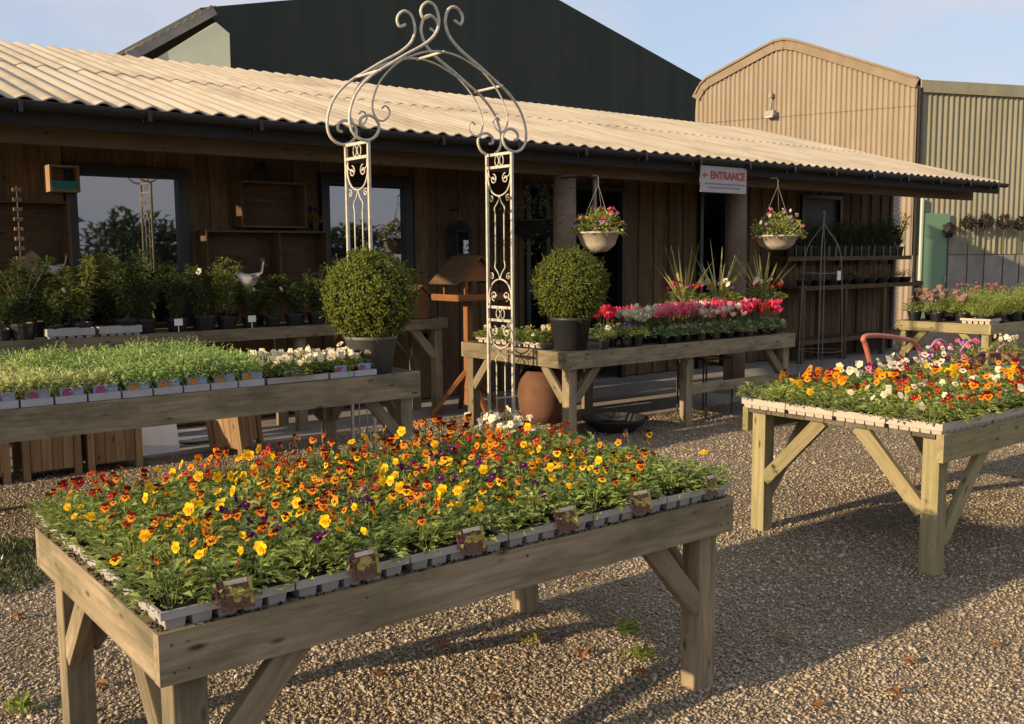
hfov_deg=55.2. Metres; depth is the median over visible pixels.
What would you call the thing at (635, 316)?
cyclamen
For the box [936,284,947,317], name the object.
potted perennial
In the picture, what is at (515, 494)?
viola plant
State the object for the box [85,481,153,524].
viola plant
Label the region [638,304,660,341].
cyclamen
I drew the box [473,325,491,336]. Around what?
bedding plant
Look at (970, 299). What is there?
potted perennial
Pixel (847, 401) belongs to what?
pansy plant
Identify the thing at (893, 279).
alpine plant
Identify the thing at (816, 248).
nursery plant
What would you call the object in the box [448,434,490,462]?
viola plant
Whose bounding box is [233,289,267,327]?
potted shrub
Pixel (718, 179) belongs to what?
entrance sign
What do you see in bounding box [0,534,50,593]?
grass
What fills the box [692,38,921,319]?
barn
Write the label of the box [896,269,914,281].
alpine plant
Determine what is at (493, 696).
dead leaf
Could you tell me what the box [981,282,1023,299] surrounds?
potted perennial
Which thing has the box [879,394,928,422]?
pansy plant
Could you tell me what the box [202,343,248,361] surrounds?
seedling clump
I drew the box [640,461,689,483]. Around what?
viola plant
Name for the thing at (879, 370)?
pansy plant
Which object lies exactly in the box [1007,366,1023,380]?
pansy plant
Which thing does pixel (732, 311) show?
cyclamen
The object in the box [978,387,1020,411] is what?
pansy plant
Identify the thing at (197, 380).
plant label
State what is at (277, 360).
pansy plant
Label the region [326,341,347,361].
pansy plant
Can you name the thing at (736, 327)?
cyclamen
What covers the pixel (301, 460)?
viola plant
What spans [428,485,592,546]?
plant tray
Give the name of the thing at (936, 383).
pansy plant
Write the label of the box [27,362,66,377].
seedling clump
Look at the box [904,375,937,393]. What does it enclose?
pansy plant
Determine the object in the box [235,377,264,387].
plant tray
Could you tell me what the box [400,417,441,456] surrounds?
viola plant
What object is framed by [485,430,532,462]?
viola plant
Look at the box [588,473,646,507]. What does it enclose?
viola plant
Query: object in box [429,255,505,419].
bird table
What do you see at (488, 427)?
viola plant
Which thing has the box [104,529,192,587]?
viola plant
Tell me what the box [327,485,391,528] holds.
viola plant
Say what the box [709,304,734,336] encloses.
cyclamen
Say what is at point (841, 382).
pansy plant
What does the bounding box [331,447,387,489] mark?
viola plant
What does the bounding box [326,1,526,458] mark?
garden arch
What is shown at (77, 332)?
plant tray
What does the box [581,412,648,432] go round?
black bowl
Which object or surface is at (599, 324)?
cyclamen
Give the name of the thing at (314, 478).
viola plant
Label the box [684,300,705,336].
cyclamen
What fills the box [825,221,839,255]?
nursery plant
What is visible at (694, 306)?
cyclamen
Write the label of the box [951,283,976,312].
potted perennial
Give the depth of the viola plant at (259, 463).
3.79 m
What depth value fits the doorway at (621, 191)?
13.03 m
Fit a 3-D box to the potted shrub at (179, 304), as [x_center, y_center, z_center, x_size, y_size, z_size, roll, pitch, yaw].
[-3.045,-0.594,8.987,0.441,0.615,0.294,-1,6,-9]
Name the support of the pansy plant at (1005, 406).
on the plant tray at (1009, 414)
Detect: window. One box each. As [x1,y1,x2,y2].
[62,163,193,328]
[318,173,413,303]
[798,194,842,265]
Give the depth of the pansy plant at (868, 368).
6.55 m
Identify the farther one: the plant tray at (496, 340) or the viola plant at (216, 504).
the plant tray at (496, 340)
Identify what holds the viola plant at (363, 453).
in the plant tray
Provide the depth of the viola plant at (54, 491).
3.44 m
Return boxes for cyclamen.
[589,304,614,337]
[597,305,625,340]
[605,304,632,338]
[613,308,638,336]
[623,310,651,337]
[631,303,651,340]
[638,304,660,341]
[638,305,663,339]
[649,308,676,342]
[651,305,674,332]
[652,305,675,337]
[656,301,675,338]
[661,301,693,339]
[662,305,690,341]
[665,304,690,328]
[675,307,704,340]
[683,301,704,337]
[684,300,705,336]
[689,300,712,323]
[690,308,720,339]
[697,306,718,337]
[703,302,731,338]
[706,300,722,322]
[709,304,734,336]
[713,300,741,334]
[718,303,746,337]
[720,299,740,321]
[730,306,755,336]
[731,298,749,319]
[731,300,748,319]
[732,301,752,324]
[740,301,766,332]
[741,302,765,334]
[744,297,763,331]
[750,298,777,331]
[751,301,777,333]
[764,298,787,332]
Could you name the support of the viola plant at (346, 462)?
in the plant tray at (330, 491)
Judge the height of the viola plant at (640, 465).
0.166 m
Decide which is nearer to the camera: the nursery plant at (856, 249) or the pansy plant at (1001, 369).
the pansy plant at (1001, 369)
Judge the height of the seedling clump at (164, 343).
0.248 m
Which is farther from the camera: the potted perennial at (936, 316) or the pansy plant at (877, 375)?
the potted perennial at (936, 316)
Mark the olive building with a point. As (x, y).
(972, 128)
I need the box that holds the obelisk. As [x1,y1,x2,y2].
[798,211,842,373]
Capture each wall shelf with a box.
[0,200,73,282]
[43,164,80,192]
[196,230,328,293]
[231,180,306,228]
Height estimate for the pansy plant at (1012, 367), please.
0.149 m
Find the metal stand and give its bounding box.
[676,355,732,418]
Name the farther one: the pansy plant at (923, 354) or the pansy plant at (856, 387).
the pansy plant at (923, 354)
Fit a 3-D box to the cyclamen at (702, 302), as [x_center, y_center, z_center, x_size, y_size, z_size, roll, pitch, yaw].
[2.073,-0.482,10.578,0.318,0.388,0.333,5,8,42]
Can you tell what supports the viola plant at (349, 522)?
in the plant tray at (323, 581)
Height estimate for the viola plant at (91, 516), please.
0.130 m
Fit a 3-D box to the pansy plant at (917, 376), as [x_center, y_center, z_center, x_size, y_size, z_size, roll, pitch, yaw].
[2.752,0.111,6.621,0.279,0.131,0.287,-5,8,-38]
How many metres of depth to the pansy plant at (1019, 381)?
5.80 m
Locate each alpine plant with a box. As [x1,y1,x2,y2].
[792,271,815,285]
[808,270,829,285]
[823,271,843,284]
[833,270,855,284]
[845,269,868,283]
[860,269,879,283]
[869,269,892,282]
[881,270,903,282]
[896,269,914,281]
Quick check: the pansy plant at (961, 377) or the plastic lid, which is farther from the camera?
the plastic lid
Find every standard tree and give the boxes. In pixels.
[942,222,957,288]
[959,214,977,291]
[977,212,994,288]
[996,213,1013,289]
[1012,215,1023,288]
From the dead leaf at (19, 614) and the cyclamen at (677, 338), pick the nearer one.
the dead leaf at (19, 614)
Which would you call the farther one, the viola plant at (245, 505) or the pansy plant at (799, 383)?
the pansy plant at (799, 383)
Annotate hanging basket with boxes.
[496,175,552,255]
[560,175,627,251]
[746,178,807,249]
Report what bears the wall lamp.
attached to the shop shed
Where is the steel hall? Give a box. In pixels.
[116,0,701,121]
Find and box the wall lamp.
[248,158,272,181]
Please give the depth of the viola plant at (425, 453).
3.90 m
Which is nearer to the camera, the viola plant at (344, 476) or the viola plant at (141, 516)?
the viola plant at (141, 516)
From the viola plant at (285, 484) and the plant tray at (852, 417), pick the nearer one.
the viola plant at (285, 484)
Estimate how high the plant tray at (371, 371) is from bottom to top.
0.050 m
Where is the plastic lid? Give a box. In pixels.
[177,429,208,442]
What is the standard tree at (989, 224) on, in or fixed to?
on the ground at (930, 337)
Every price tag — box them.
[174,319,182,331]
[248,315,255,327]
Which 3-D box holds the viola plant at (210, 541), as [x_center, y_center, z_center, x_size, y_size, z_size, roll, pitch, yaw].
[-0.949,0.527,2.821,0.238,0.175,0.244,-5,8,-38]
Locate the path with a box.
[0,346,963,477]
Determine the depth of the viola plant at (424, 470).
3.66 m
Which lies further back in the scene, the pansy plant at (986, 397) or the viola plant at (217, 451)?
the pansy plant at (986, 397)
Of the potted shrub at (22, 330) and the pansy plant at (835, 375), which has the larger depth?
the potted shrub at (22, 330)
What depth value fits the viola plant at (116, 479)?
3.56 m
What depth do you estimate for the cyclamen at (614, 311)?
10.14 m
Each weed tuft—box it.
[0,689,45,714]
[512,627,547,645]
[613,617,641,636]
[616,643,657,662]
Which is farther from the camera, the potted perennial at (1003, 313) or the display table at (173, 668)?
the potted perennial at (1003, 313)
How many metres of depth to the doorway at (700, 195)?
14.63 m
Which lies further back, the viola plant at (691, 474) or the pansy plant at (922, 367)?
the pansy plant at (922, 367)
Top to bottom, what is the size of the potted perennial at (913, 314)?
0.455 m
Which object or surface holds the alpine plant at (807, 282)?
on the plant rack
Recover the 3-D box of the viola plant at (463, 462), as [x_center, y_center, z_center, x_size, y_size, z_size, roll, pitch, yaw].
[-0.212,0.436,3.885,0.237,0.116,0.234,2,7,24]
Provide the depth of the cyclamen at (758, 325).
10.53 m
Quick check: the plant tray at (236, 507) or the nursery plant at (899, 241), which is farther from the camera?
the nursery plant at (899, 241)
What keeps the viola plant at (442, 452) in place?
in the plant tray
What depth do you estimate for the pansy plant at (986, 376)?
6.14 m
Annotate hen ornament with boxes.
[43,252,67,278]
[235,257,267,290]
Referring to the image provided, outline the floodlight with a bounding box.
[764,92,775,117]
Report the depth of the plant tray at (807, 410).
5.73 m
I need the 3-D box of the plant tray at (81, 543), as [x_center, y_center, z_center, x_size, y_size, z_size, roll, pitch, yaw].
[-1.344,0.570,3.337,0.366,0.058,0.642,-5,8,-38]
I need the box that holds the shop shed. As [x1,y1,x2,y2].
[0,39,1008,444]
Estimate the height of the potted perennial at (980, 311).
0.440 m
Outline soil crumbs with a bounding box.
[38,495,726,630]
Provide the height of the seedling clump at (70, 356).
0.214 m
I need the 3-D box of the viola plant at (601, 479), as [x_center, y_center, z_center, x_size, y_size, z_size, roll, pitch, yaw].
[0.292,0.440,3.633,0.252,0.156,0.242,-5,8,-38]
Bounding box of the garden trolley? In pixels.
[860,333,1007,374]
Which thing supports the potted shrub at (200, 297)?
on the display table at (428, 338)
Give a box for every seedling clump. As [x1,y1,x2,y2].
[0,349,22,365]
[0,354,30,372]
[0,367,24,398]
[1,362,42,392]
[5,347,47,362]
[6,347,63,372]
[8,362,57,399]
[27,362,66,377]
[34,341,76,361]
[40,365,91,396]
[46,350,94,369]
[49,355,110,375]
[64,348,101,357]
[68,345,122,364]
[74,361,126,393]
[84,343,132,356]
[91,349,143,370]
[105,341,152,360]
[106,356,160,390]
[113,348,168,372]
[120,335,163,353]
[127,341,176,357]
[136,352,191,387]
[147,336,189,352]
[150,347,183,371]
[151,340,203,357]
[163,343,218,384]
[173,335,206,350]
[175,346,212,361]
[186,340,223,357]
[193,349,245,382]
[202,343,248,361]
[213,348,270,380]
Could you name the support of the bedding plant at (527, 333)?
in the plant tray at (540, 344)
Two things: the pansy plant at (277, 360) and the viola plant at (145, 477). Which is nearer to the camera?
the viola plant at (145, 477)
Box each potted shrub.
[0,257,51,339]
[0,294,19,327]
[0,295,21,340]
[7,254,58,336]
[29,287,74,337]
[47,288,70,327]
[51,255,103,327]
[66,291,90,321]
[85,279,118,325]
[101,248,150,325]
[105,258,154,316]
[120,271,165,332]
[157,263,201,331]
[164,285,183,316]
[167,268,217,329]
[187,285,218,313]
[205,267,242,322]
[206,257,245,328]
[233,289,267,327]
[241,283,265,324]
[251,273,282,325]
[273,273,313,324]
[282,288,312,322]
[296,265,333,323]
[314,274,332,321]
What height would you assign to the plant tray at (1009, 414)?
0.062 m
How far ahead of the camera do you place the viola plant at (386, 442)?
4.06 m
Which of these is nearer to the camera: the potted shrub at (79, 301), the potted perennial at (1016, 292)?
the potted shrub at (79, 301)
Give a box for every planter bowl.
[653,245,713,320]
[694,240,748,318]
[733,253,789,319]
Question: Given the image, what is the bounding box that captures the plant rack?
[772,255,922,363]
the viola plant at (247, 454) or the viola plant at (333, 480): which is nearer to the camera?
the viola plant at (333, 480)
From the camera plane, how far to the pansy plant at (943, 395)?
5.57 m
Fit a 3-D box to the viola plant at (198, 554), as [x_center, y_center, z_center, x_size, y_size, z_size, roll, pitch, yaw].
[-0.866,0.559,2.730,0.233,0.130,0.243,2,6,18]
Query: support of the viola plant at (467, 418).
in the plant tray
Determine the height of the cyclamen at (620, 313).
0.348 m
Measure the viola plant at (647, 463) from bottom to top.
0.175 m
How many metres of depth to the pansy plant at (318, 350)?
7.22 m
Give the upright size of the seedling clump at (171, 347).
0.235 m
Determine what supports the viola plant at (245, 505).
in the plant tray at (323, 581)
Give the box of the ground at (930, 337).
[0,331,1023,723]
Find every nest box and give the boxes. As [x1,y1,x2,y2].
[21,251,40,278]
[408,285,430,318]
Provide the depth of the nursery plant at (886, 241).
17.10 m
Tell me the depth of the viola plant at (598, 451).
4.18 m
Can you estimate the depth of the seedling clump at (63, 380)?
5.84 m
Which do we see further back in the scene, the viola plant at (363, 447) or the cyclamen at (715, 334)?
the cyclamen at (715, 334)
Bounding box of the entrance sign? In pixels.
[700,165,746,193]
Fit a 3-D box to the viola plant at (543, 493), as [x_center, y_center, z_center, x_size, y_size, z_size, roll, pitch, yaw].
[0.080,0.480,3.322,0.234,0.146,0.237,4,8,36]
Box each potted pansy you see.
[590,325,616,348]
[600,323,623,345]
[614,323,638,346]
[618,321,634,344]
[627,323,651,345]
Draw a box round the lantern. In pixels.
[447,209,472,255]
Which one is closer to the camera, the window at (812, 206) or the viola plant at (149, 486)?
the viola plant at (149, 486)
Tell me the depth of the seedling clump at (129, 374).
6.10 m
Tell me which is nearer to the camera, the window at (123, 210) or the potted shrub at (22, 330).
the potted shrub at (22, 330)
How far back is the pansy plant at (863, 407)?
5.44 m
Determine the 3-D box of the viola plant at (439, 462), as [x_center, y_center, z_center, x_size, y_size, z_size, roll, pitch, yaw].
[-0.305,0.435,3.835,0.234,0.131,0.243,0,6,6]
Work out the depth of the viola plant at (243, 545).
2.82 m
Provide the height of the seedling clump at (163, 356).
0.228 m
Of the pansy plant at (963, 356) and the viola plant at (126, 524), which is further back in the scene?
the pansy plant at (963, 356)
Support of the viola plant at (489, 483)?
in the plant tray at (548, 530)
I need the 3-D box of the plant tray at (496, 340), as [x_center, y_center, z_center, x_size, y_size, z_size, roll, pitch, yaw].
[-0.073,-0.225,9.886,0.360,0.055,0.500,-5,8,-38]
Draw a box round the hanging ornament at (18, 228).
[12,186,25,269]
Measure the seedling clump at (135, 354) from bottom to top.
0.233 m
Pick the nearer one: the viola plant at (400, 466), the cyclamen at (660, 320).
the viola plant at (400, 466)
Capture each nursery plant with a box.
[783,228,797,256]
[784,217,816,255]
[798,222,813,255]
[809,220,825,255]
[814,220,839,255]
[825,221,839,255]
[831,218,850,255]
[838,220,862,255]
[849,219,863,255]
[857,222,871,255]
[858,220,886,255]
[867,216,886,255]
[873,213,910,255]
[876,215,896,255]
[889,212,909,255]
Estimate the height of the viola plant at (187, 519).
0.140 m
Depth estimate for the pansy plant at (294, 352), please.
7.04 m
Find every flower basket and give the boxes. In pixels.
[923,339,956,362]
[951,338,987,366]
[986,333,1023,363]
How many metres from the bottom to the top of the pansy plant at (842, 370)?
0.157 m
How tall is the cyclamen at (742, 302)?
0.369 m
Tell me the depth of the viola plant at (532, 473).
3.50 m
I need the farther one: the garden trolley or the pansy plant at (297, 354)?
the garden trolley
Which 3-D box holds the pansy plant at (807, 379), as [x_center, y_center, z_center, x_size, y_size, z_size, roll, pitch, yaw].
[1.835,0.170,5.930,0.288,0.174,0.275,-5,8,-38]
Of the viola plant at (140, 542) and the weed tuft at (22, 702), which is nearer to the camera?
the viola plant at (140, 542)
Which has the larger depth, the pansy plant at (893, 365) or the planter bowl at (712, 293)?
the planter bowl at (712, 293)
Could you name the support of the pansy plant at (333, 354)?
in the plant tray at (334, 375)
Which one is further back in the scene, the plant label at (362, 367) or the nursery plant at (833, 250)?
the nursery plant at (833, 250)
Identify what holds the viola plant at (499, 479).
in the plant tray at (548, 530)
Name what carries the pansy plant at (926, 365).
on the plant tray
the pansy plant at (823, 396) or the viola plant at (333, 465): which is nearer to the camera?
the viola plant at (333, 465)
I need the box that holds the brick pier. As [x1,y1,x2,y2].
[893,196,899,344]
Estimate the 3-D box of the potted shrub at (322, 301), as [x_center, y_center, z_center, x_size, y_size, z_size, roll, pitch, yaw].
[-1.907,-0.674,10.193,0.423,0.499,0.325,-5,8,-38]
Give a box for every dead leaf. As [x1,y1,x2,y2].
[9,611,24,618]
[95,679,105,686]
[373,667,387,675]
[437,640,451,647]
[487,693,499,700]
[574,647,590,658]
[630,666,647,676]
[776,636,787,642]
[812,699,827,708]
[886,686,902,694]
[901,656,917,663]
[987,640,1000,646]
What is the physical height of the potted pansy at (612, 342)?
0.222 m
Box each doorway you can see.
[524,182,625,377]
[694,188,726,368]
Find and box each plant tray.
[0,399,18,409]
[15,394,53,407]
[36,496,199,567]
[44,327,94,338]
[51,393,86,403]
[84,391,120,400]
[88,533,294,629]
[95,324,141,335]
[118,387,151,397]
[148,484,280,528]
[150,385,182,394]
[180,383,209,392]
[207,380,237,389]
[214,517,409,596]
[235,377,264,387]
[263,371,327,384]
[283,475,385,507]
[314,504,507,569]
[322,370,353,378]
[350,368,376,376]
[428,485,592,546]
[476,336,510,344]
[508,339,553,348]
[508,477,666,526]
[585,459,731,508]
[742,394,806,412]
[786,399,849,419]
[833,406,896,426]
[886,411,994,434]
[960,317,1001,324]
[972,400,1023,421]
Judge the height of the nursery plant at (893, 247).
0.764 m
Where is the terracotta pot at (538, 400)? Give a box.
[517,367,561,424]
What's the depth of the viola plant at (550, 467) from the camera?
3.65 m
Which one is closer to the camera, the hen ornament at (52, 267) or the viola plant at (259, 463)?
the viola plant at (259, 463)
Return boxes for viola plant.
[25,478,87,518]
[34,476,100,525]
[40,489,109,535]
[50,507,119,541]
[57,512,129,554]
[69,475,131,514]
[70,470,119,511]
[80,513,153,566]
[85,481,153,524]
[89,486,156,538]
[91,526,171,575]
[94,466,149,501]
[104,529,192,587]
[109,498,176,545]
[109,511,189,556]
[109,553,194,602]
[112,478,167,511]
[119,553,214,615]
[125,473,181,522]
[134,514,205,566]
[136,482,196,527]
[142,493,206,532]
[143,460,192,497]
[144,521,223,578]
[150,464,205,504]
[151,471,219,510]
[159,499,228,543]
[164,541,249,591]
[169,480,231,520]
[169,557,261,605]
[175,503,241,557]
[177,459,234,495]
[178,454,224,494]
[185,471,247,507]
[186,512,256,569]
[193,485,252,524]
[198,494,268,536]
[200,443,251,489]
[202,482,254,510]
[208,531,289,577]
[210,541,299,595]
[212,469,263,490]
[218,483,278,525]
[218,509,287,548]
[226,464,280,499]
[226,513,301,558]
[233,479,297,530]
[234,444,283,481]
[239,466,298,507]
[245,506,321,567]
[247,449,294,488]
[250,497,318,537]
[257,464,312,494]
[257,478,314,512]
[258,439,312,478]
[268,529,352,580]
[270,470,329,501]
[270,480,329,523]
[270,500,344,552]
[273,453,321,482]
[289,514,363,563]
[290,476,347,503]
[290,492,347,533]
[292,433,338,469]
[292,454,342,490]
[296,442,344,477]
[298,527,382,573]
[306,482,367,522]
[307,460,356,501]
[308,495,375,544]
[312,431,362,470]
[319,449,368,484]
[319,506,393,547]
[325,465,370,507]
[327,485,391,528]
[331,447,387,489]
[335,444,381,475]
[335,475,392,510]
[338,483,403,531]
[339,433,389,460]
[343,501,411,566]
[350,476,406,520]
[351,462,394,498]
[354,447,396,477]
[359,437,402,470]
[361,455,413,486]
[367,425,409,461]
[368,489,431,547]
[369,485,435,527]
[370,468,428,502]
[376,441,418,474]
[381,435,423,463]
[383,479,443,514]
[385,459,427,490]
[387,511,456,554]
[390,446,438,480]
[390,481,461,538]
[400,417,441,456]
[400,439,448,467]
[400,456,452,502]
[402,479,463,519]
[408,456,457,484]
[412,435,451,459]
[415,500,483,548]
[420,415,458,451]
[421,474,474,505]
[422,439,469,466]
[423,453,474,490]
[425,485,488,532]
[426,445,466,478]
[432,458,480,486]
[434,465,496,509]
[435,425,477,458]
[439,413,480,449]
[445,457,503,503]
[446,434,482,474]
[447,501,518,541]
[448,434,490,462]
[452,449,506,488]
[454,432,489,453]
[455,475,519,522]
[460,442,511,476]
[463,480,516,511]
[464,410,502,443]
[467,430,512,464]
[469,423,513,458]
[470,460,527,497]
[475,482,541,536]
[477,418,520,451]
[481,443,530,481]
[484,412,520,438]
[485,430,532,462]
[489,435,528,470]
[493,462,546,500]
[493,485,551,518]
[496,457,548,487]
[498,423,532,453]
[502,420,535,442]
[503,405,543,436]
[503,441,553,471]
[504,480,573,524]
[505,445,555,482]
[505,471,564,512]
[515,429,554,459]
[516,417,556,440]
[516,420,562,452]
[524,439,572,461]
[525,448,574,487]
[525,462,583,493]
[529,437,576,470]
[529,481,596,522]
[536,426,575,446]
[539,473,594,506]
[540,433,581,459]
[547,453,593,494]
[548,446,593,478]
[550,419,594,453]
[551,435,595,461]
[558,441,600,471]
[562,479,629,519]
[565,463,624,499]
[567,445,612,465]
[572,449,618,489]
[574,432,617,453]
[576,447,623,477]
[585,451,641,493]
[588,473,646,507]
[589,439,639,469]
[593,429,639,463]
[598,454,646,481]
[605,460,664,503]
[614,429,659,468]
[615,437,664,481]
[621,449,669,490]
[639,462,698,498]
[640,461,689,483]
[644,450,686,473]
[654,455,702,479]
[658,467,718,491]
[684,450,735,487]
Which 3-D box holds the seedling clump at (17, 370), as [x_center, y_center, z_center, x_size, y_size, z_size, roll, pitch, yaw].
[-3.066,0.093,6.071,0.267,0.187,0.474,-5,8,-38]
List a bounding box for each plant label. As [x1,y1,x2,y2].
[0,392,15,409]
[25,389,50,407]
[59,387,83,403]
[93,384,117,400]
[126,381,149,397]
[158,378,179,394]
[188,376,207,392]
[213,575,254,613]
[215,374,234,389]
[242,371,262,387]
[284,369,302,382]
[334,365,347,378]
[347,547,380,582]
[358,363,370,376]
[456,524,486,555]
[553,504,578,532]
[629,488,652,514]
[705,474,718,497]
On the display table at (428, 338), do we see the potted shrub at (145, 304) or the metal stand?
the potted shrub at (145, 304)
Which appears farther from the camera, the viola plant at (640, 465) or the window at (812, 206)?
the window at (812, 206)
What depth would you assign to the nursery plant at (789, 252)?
15.43 m
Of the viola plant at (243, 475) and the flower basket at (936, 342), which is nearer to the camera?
the viola plant at (243, 475)
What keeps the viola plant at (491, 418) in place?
in the plant tray
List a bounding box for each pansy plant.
[247,348,267,371]
[251,351,273,371]
[253,349,284,369]
[257,356,291,377]
[263,348,292,366]
[265,356,303,376]
[276,350,301,368]
[276,355,311,376]
[281,354,315,375]
[287,350,305,359]
[291,353,321,374]
[295,347,332,373]
[304,344,325,361]
[308,348,340,372]
[315,348,339,361]
[317,352,347,372]
[324,347,356,371]
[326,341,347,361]
[334,347,362,371]
[342,349,374,369]
[734,381,774,399]
[757,370,786,398]
[757,384,798,402]
[770,368,804,396]
[774,373,811,399]
[784,388,826,406]
[786,365,814,388]
[795,371,825,390]
[796,367,830,387]
[798,376,834,401]
[806,368,845,385]
[806,369,840,389]
[806,391,852,410]
[812,376,846,398]
[818,366,852,389]
[825,378,864,405]
[826,372,862,393]
[828,389,877,414]
[833,366,854,380]
[836,361,872,380]
[836,383,872,401]
[837,366,866,389]
[842,380,880,394]
[846,366,875,383]
[848,392,895,409]
[854,362,874,378]
[856,379,880,398]
[856,398,903,416]
[857,365,879,385]
[859,377,885,388]
[863,385,903,402]
[864,371,897,393]
[869,367,893,387]
[872,358,901,383]
[873,355,894,372]
[874,391,912,411]
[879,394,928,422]
[881,377,918,399]
[882,386,915,404]
[883,369,902,390]
[888,353,909,374]
[890,365,917,383]
[892,359,916,376]
[892,378,924,398]
[893,371,928,388]
[898,354,921,374]
[899,388,940,404]
[901,359,930,376]
[902,394,948,419]
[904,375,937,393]
[904,382,932,395]
[906,402,958,424]
[908,368,933,380]
[909,352,928,369]
[910,350,940,369]
[910,381,941,401]
[910,391,955,407]
[916,363,946,377]
[917,379,951,391]
[918,365,950,383]
[920,356,937,375]
[924,393,974,422]
[928,348,947,366]
[928,358,946,372]
[928,374,961,389]
[928,392,967,408]
[929,367,956,381]
[931,383,962,397]
[936,364,965,377]
[937,368,967,379]
[938,374,965,387]
[939,380,979,402]
[940,356,963,369]
[940,394,988,420]
[942,379,976,394]
[943,353,968,366]
[943,362,977,372]
[953,391,1001,416]
[955,361,979,378]
[955,379,985,392]
[956,386,999,401]
[957,368,985,383]
[958,373,991,384]
[960,360,984,376]
[962,353,994,369]
[968,373,996,392]
[971,389,1008,413]
[972,381,1005,401]
[975,361,991,373]
[976,360,1001,374]
[978,367,1004,385]
[978,374,1008,387]
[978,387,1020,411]
[979,366,1015,379]
[979,381,1019,394]
[984,373,1017,389]
[986,387,1018,396]
[993,365,1021,378]
[993,370,1015,383]
[994,384,1023,408]
[1000,368,1023,391]
[1004,358,1023,378]
[1006,378,1023,404]
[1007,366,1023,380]
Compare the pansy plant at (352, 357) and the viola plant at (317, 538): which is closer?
the viola plant at (317, 538)
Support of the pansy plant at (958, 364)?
on the plant tray
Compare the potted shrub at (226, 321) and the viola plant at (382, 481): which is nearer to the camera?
the viola plant at (382, 481)
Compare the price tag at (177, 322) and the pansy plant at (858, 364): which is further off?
the price tag at (177, 322)
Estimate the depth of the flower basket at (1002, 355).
11.89 m
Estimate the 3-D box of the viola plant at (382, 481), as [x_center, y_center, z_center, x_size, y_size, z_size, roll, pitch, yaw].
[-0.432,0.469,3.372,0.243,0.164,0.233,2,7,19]
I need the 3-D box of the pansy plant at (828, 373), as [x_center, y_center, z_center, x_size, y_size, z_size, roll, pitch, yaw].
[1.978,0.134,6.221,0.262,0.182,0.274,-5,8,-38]
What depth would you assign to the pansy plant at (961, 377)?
6.26 m
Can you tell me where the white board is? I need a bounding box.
[142,424,179,455]
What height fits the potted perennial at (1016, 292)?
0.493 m
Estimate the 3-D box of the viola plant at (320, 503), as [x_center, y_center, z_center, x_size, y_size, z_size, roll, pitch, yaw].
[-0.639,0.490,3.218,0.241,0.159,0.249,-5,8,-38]
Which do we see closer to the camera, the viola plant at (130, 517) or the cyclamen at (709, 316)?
the viola plant at (130, 517)
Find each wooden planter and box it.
[0,443,11,484]
[11,435,82,481]
[81,428,142,472]
[206,415,262,455]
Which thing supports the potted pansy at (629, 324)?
on the display table at (591, 360)
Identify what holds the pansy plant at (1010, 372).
on the plant tray
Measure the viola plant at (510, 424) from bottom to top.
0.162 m
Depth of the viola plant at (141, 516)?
3.16 m
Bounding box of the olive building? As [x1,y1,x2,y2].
[910,80,1023,317]
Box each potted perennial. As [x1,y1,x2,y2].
[900,288,928,319]
[917,288,940,318]
[922,289,950,321]
[935,289,970,319]
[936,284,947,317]
[949,290,976,322]
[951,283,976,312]
[952,284,998,312]
[958,285,1006,316]
[962,290,1005,318]
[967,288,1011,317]
[969,281,994,299]
[980,283,997,295]
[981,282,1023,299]
[983,286,1023,322]
[985,286,1017,296]
[991,289,1021,318]
[1003,287,1023,320]
[1005,283,1023,319]
[1006,283,1022,310]
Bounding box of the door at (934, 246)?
[920,213,949,317]
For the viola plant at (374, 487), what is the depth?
3.49 m
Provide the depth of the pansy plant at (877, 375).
6.05 m
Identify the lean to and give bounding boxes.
[120,5,230,66]
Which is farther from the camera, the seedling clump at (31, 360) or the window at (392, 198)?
the window at (392, 198)
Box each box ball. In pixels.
[318,239,422,373]
[527,242,611,350]
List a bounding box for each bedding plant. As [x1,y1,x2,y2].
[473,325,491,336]
[478,327,501,337]
[485,327,503,338]
[492,325,510,340]
[505,331,528,340]
[515,325,531,341]
[519,332,544,342]
[524,325,540,333]
[527,333,552,343]
[534,325,551,336]
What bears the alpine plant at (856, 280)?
on the plant rack
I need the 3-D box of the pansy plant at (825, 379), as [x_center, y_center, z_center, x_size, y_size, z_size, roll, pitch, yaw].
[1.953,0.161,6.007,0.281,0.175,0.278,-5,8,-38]
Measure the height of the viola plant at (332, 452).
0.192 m
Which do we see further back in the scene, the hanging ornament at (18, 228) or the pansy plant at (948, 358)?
the hanging ornament at (18, 228)
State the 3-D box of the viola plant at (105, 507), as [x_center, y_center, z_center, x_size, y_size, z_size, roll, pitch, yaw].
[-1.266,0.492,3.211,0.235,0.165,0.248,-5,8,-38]
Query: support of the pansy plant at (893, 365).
on the plant tray
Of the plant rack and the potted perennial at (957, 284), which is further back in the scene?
the plant rack
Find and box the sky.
[0,0,1023,84]
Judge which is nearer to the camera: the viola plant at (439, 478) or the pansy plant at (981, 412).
the viola plant at (439, 478)
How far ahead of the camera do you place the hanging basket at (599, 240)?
10.46 m
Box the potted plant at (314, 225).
[307,206,326,230]
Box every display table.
[0,316,447,431]
[0,367,420,460]
[35,494,733,723]
[461,331,794,439]
[742,406,1023,575]
[895,318,1023,365]
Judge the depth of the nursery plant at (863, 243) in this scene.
16.69 m
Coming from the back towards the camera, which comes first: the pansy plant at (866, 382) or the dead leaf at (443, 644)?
the pansy plant at (866, 382)

